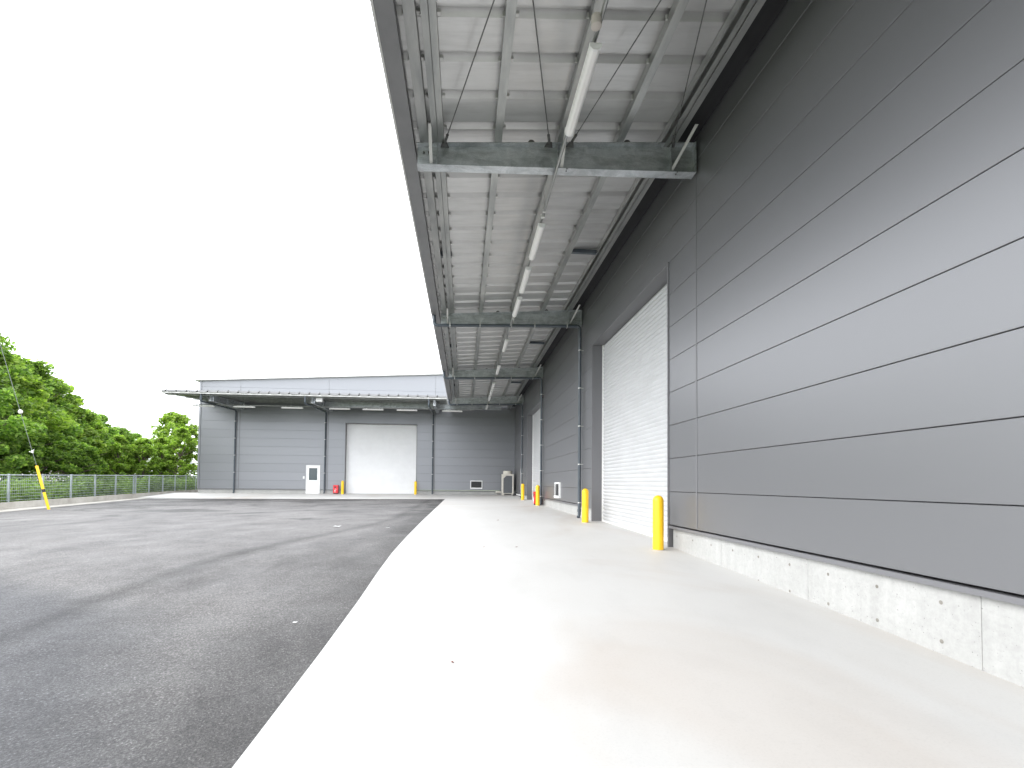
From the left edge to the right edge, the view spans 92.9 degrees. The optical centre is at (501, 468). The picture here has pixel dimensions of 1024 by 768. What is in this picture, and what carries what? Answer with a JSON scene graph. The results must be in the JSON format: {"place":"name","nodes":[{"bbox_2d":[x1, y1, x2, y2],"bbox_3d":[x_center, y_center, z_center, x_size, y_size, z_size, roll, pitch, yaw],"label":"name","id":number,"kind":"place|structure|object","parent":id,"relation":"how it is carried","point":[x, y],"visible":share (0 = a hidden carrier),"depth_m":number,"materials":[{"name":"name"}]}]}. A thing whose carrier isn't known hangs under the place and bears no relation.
{"place":"outdoors","nodes":[
{"label":"outdoors","id":0,"kind":"place"},
{"bbox_2d":[0,0,441,475],"label":"sky","id":1,"kind":"structure","parent":0,"point":[190,189],"materials":[{"name":"white"}]},
{"bbox_2d":[0,499,444,767],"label":"asphalt yard","id":2,"kind":"structure","parent":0,"point":[154,633],"depth_m":5.09,"materials":[{"name":"grey asphalt"}]},
{"bbox_2d":[2,490,491,501],"bbox_3d":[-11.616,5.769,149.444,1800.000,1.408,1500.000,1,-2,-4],"label":"ground","id":3,"kind":"structure","parent":0,"point":[464,490],"depth_m":131.85,"materials":[{"name":"grey concrete"}]},
{"bbox_2d":[0,370,47,482],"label":"broadleaf tree","id":4,"kind":"object","parent":3,"relation":"on","point":[11,432],"visible":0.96,"depth_m":23.62,"materials":[{"name":"green plant"}]},
{"bbox_2d":[0,333,48,458],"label":"broadleaf tree","id":5,"kind":"object","parent":3,"relation":"on","point":[17,370],"visible":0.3,"depth_m":26.72,"materials":[{"name":"green plant"}]},
{"bbox_2d":[0,397,62,479],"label":"broadleaf tree","id":6,"kind":"object","parent":3,"relation":"on","point":[37,449],"visible":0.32,"depth_m":26.85,"materials":[{"name":"green plant"}]},
{"bbox_2d":[0,352,71,479],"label":"broadleaf tree","id":7,"kind":"object","parent":3,"relation":"on","point":[32,384],"visible":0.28,"depth_m":27.55,"materials":[{"name":"green plant"}]},
{"bbox_2d":[8,429,83,479],"bbox_3d":[-26.501,-0.295,28.045,3.417,4.415,3.421,1,-2,-13],"label":"broadleaf tree","id":8,"kind":"object","parent":3,"relation":"on","point":[60,442],"visible":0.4,"depth_m":28.40,"materials":[{"name":"green plant"}]},
{"bbox_2d":[15,354,84,468],"bbox_3d":[-30.547,-2.678,30.488,6.995,9.358,6.641,-1,-2,33],"label":"broadleaf tree","id":9,"kind":"object","parent":3,"relation":"on","point":[40,369],"visible":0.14,"depth_m":31.43,"materials":[{"name":"green plant"}]},
{"bbox_2d":[41,375,106,476],"bbox_3d":[-30.958,-2.176,32.804,6.226,8.472,6.199,1,-2,-3],"label":"broadleaf tree","id":10,"kind":"object","parent":3,"relation":"on","point":[93,432],"visible":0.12,"depth_m":33.37,"materials":[{"name":"green plant"}]},
{"bbox_2d":[44,435,104,477],"bbox_3d":[-27.432,-0.090,31.074,3.231,4.118,3.227,1,-2,-12],"label":"broadleaf tree","id":11,"kind":"object","parent":3,"relation":"on","point":[78,460],"visible":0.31,"depth_m":31.00,"materials":[{"name":"green plant"}]},
{"bbox_2d":[55,394,114,476],"bbox_3d":[-30.492,-1.604,33.802,5.578,7.355,5.491,2,-2,-31],"label":"broadleaf tree","id":12,"kind":"object","parent":3,"relation":"on","point":[105,438],"visible":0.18,"depth_m":34.29,"materials":[{"name":"green plant"}]},
{"bbox_2d":[0,474,197,502],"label":"weeds","id":13,"kind":"object","parent":3,"relation":"on","point":[27,492],"visible":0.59,"depth_m":25.77,"materials":[{"name":"green plant"}]},
{"bbox_2d":[0,471,63,481],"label":"white blossom","id":14,"kind":"object","parent":13,"relation":"on","point":[46,477],"visible":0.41,"depth_m":24.52,"materials":[{"name":"beige plant"}]},
{"bbox_2d":[0,490,197,511],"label":"kerb","id":15,"kind":"structure","parent":3,"relation":"on","point":[21,505],"depth_m":23.62,"materials":[{"name":"concrete"}]},
{"bbox_2d":[0,474,196,501],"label":"fence","id":16,"kind":"object","parent":15,"relation":"on","point":[8,486],"visible":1,"depth_m":25.48,"materials":[{"name":"grey metal"}]},
{"bbox_2d":[77,409,122,476],"bbox_3d":[-32.711,-1.297,37.682,5.009,6.793,5.031,-1,-2,35],"label":"broadleaf tree","id":17,"kind":"object","parent":3,"relation":"on","point":[98,427],"visible":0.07,"depth_m":38.39,"materials":[{"name":"green plant"}]},
{"bbox_2d":[98,414,132,476],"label":"broadleaf tree","id":18,"kind":"object","parent":3,"relation":"on","point":[113,430],"visible":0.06,"depth_m":47.62,"materials":[{"name":"green plant"}]},
{"bbox_2d":[98,435,136,478],"bbox_3d":[-31.356,-0.323,39.717,2.771,4.927,2.631,0,-2,23],"label":"broadleaf tree","id":19,"kind":"object","parent":3,"relation":"on","point":[118,462],"visible":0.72,"depth_m":39.48,"materials":[{"name":"green plant"}]},
{"bbox_2d":[110,426,142,474],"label":"broadleaf tree","id":20,"kind":"object","parent":3,"relation":"on","point":[126,432],"visible":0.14,"depth_m":54.80,"materials":[{"name":"green plant"}]},
{"bbox_2d":[122,432,148,476],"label":"broadleaf tree","id":21,"kind":"object","parent":3,"relation":"on","point":[137,435],"visible":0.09,"depth_m":58.95,"materials":[{"name":"green plant"}]},
{"bbox_2d":[125,437,162,477],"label":"broadleaf tree","id":22,"kind":"object","parent":3,"relation":"on","point":[139,442],"visible":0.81,"depth_m":40.56,"materials":[{"name":"green plant"}]},
{"bbox_2d":[144,437,179,478],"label":"broadleaf tree","id":23,"kind":"object","parent":3,"relation":"on","point":[159,443],"visible":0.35,"depth_m":42.56,"materials":[{"name":"green plant"}]},
{"bbox_2d":[141,411,197,476],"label":"broadleaf tree","id":24,"kind":"object","parent":3,"relation":"on","point":[173,420],"visible":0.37,"depth_m":47.02,"materials":[{"name":"green plant"}]},
{"bbox_2d":[157,427,197,477],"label":"broadleaf tree","id":25,"kind":"object","parent":3,"relation":"on","point":[180,436],"visible":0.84,"depth_m":41.76,"materials":[{"name":"green plant"}]},
{"bbox_2d":[370,0,1023,686],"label":"warehouse","id":26,"kind":"structure","parent":3,"relation":"on","point":[766,326],"depth_m":6.00,"materials":[{"name":"grey paint"}]},
{"bbox_2d":[487,0,608,404],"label":"light conduit","id":27,"kind":"object","parent":26,"relation":"hanging from","point":[596,20],"visible":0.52,"depth_m":7.24,"materials":[{"name":"grey"}]},
{"bbox_2d":[496,365,500,374],"bbox_3d":[-0.158,-4.298,21.130,0.141,0.133,1.380,1,-2,-4],"label":"light fixture","id":28,"kind":"object","parent":27,"relation":"attached to","point":[498,369],"visible":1,"depth_m":20.90,"materials":[{"name":"white plastic"}]},
{"bbox_2d":[502,339,508,351],"bbox_3d":[0.132,-4.411,17.393,0.141,0.133,1.380,1,-2,-4],"label":"light fixture","id":29,"kind":"object","parent":27,"relation":"attached to","point":[506,341],"visible":1,"depth_m":17.21,"materials":[{"name":"white plastic"}]},
{"bbox_2d":[512,296,521,316],"bbox_3d":[0.426,-4.526,13.606,0.141,0.133,1.380,1,-2,-4],"label":"light fixture","id":30,"kind":"object","parent":27,"relation":"attached to","point":[517,306],"visible":1,"depth_m":13.46,"materials":[{"name":"white plastic"}]},
{"bbox_2d":[519,266,531,293],"bbox_3d":[0.565,-4.580,11.813,0.141,0.133,1.380,1,-2,-4],"label":"light fixture","id":31,"kind":"object","parent":27,"relation":"attached to","point":[527,271],"visible":1,"depth_m":11.66,"materials":[{"name":"white plastic"}]},
{"bbox_2d":[529,223,545,259],"bbox_3d":[0.710,-4.636,9.949,0.141,0.133,1.380,1,-2,-4],"label":"light fixture","id":32,"kind":"object","parent":27,"relation":"attached to","point":[537,238],"visible":1,"depth_m":9.81,"materials":[{"name":"white plastic"}]},
{"bbox_2d":[564,42,601,136],"bbox_3d":[1.004,-4.751,6.152,0.141,0.133,1.380,1,-2,-4],"label":"light fixture","id":33,"kind":"object","parent":27,"relation":"attached to","point":[592,54],"visible":1,"depth_m":5.99,"materials":[{"name":"white plastic"}]},
{"bbox_3d":[-21.991,-4.642,19.854,0.420,12.900,0.340,1,-2,-4],"label":"utility pole","id":34,"kind":"object","parent":3,"relation":"on","visible":0},
{"bbox_2d":[0,345,49,508],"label":"guy wire","id":35,"kind":"object","parent":34,"relation":"attached to","point":[40,478],"visible":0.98,"depth_m":19.98,"materials":[{"name":"yellow metal"}]},
{"bbox_2d":[138,493,446,498],"bbox_3d":[-14.964,1.971,33.047,22.300,0.539,5.300,1,-2,-4],"label":"concrete strip","id":36,"kind":"object","parent":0,"point":[278,496],"visible":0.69,"depth_m":32.33,"materials":[{"name":"grey concrete"}]},
{"bbox_2d":[333,485,338,493],"bbox_3d":[-12.019,1.539,35.230,0.340,0.670,0.271,1,-2,-4],"label":"extinguisher box","id":37,"kind":"object","parent":36,"relation":"on","point":[335,489],"visible":0.98,"depth_m":35.13,"materials":[{"name":"red paint"}]},
{"bbox_2d":[161,372,514,494],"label":"warehouse","id":38,"kind":"structure","parent":36,"relation":"on","point":[312,449],"depth_m":35.62,"materials":[{"name":"metal"}]},
{"bbox_2d":[306,465,319,493],"bbox_3d":[-13.759,0.801,35.474,0.990,2.080,0.120,1,-2,-4],"label":"door","id":39,"kind":"structure","parent":38,"relation":"in","point":[312,471],"depth_m":35.45,"materials":[{"name":"white paint"}]},
{"bbox_2d":[192,397,463,409],"bbox_3d":[-11.158,-4.418,32.783,18.500,0.626,0.048,1,-2,-4],"label":"light conduit","id":40,"kind":"object","parent":38,"relation":"hanging from","point":[320,406],"visible":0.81,"depth_m":32.72,"materials":[{"name":"grey plastic"}]},
{"bbox_2d":[192,405,214,406],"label":"light fixture","id":41,"kind":"object","parent":40,"relation":"hanging from","point":[203,406],"visible":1,"depth_m":32.06,"materials":[{"name":"white plastic"}]},
{"bbox_2d":[233,405,254,407],"bbox_3d":[-17.104,-4.109,32.312,1.380,0.133,0.141,1,-2,-4],"label":"light fixture","id":42,"kind":"object","parent":40,"relation":"hanging from","point":[237,406],"visible":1,"depth_m":32.28,"materials":[{"name":"white plastic"}]},
{"bbox_2d":[281,407,302,408],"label":"light fixture","id":43,"kind":"object","parent":40,"relation":"hanging from","point":[293,407],"visible":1,"depth_m":32.52,"materials":[{"name":"white plastic"}]},
{"bbox_2d":[329,407,349,409],"bbox_3d":[-10.922,-4.037,32.790,1.380,0.133,0.141,1,-2,-4],"label":"light fixture","id":44,"kind":"object","parent":40,"relation":"hanging from","point":[340,408],"visible":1,"depth_m":32.76,"materials":[{"name":"white plastic"}]},
{"bbox_2d":[397,409,416,410],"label":"light fixture","id":45,"kind":"object","parent":40,"relation":"hanging from","point":[406,410],"visible":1,"depth_m":33.08,"materials":[{"name":"white plastic"}]},
{"bbox_2d":[442,410,461,411],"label":"light fixture","id":46,"kind":"object","parent":40,"relation":"attached to","point":[451,410],"visible":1,"depth_m":33.32,"materials":[{"name":"white plastic"}]},
{"bbox_2d":[341,481,343,493],"bbox_3d":[-11.471,1.391,35.042,0.230,1.020,0.230,1,-2,-4],"label":"bollard","id":47,"kind":"object","parent":36,"relation":"on","point":[342,487],"visible":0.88,"depth_m":34.96,"materials":[{"name":"yellow plastic"}]},
{"bbox_2d":[414,481,416,494],"bbox_3d":[-6.287,1.438,35.443,0.230,1.020,0.230,1,-2,-4],"label":"bollard","id":48,"kind":"object","parent":36,"relation":"on","point":[415,487],"visible":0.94,"depth_m":35.37,"materials":[{"name":"yellow plastic"}]},
{"bbox_2d":[232,494,1023,767],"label":"concrete apron","id":49,"kind":"object","parent":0,"point":[560,639],"visible":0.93,"depth_m":3.62,"materials":[{"name":"grey concrete"}]},
{"bbox_2d":[495,471,515,494],"bbox_3d":[0.294,1.073,35.909,1.455,1.780,1.110,1,-2,-4],"label":"outdoor unit","id":50,"kind":"object","parent":49,"relation":"on","point":[507,482],"visible":0.97,"depth_m":35.39,"materials":[{"name":"beige paint"}]},
{"bbox_2d":[521,484,523,499],"bbox_3d":[1.242,1.405,28.753,0.230,1.020,0.230,1,-2,-4],"label":"bollard","id":51,"kind":"object","parent":49,"relation":"on","point":[522,491],"visible":0.88,"depth_m":28.67,"materials":[{"name":"yellow plastic"}]},
{"bbox_2d":[533,492,535,504],"bbox_3d":[1.655,1.458,23.585,0.271,0.670,0.340,1,-2,-4],"label":"extinguisher box","id":52,"kind":"object","parent":49,"relation":"on","point":[534,497],"visible":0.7,"depth_m":23.42,"materials":[{"name":"red paint"}]},
{"bbox_2d":[535,485,539,505],"bbox_3d":[1.694,1.290,22.921,0.230,1.020,0.230,1,-2,-4],"label":"bollard","id":53,"kind":"object","parent":49,"relation":"on","point":[537,495],"visible":0.88,"depth_m":22.84,"materials":[{"name":"yellow plastic"}]},
{"bbox_2d":[581,489,588,522],"bbox_3d":[2.391,1.085,13.930,0.230,1.020,0.230,1,-2,-4],"label":"bollard","id":54,"kind":"object","parent":49,"relation":"on","point":[585,505],"visible":0.91,"depth_m":13.85,"materials":[{"name":"yellow plastic"}]},
{"bbox_2d":[652,495,664,550],"bbox_3d":[2.797,0.990,8.697,0.230,1.020,0.230,1,-2,-4],"label":"bollard","id":55,"kind":"object","parent":49,"relation":"on","point":[658,522],"visible":0.9,"depth_m":8.62,"materials":[{"name":"yellow plastic"}]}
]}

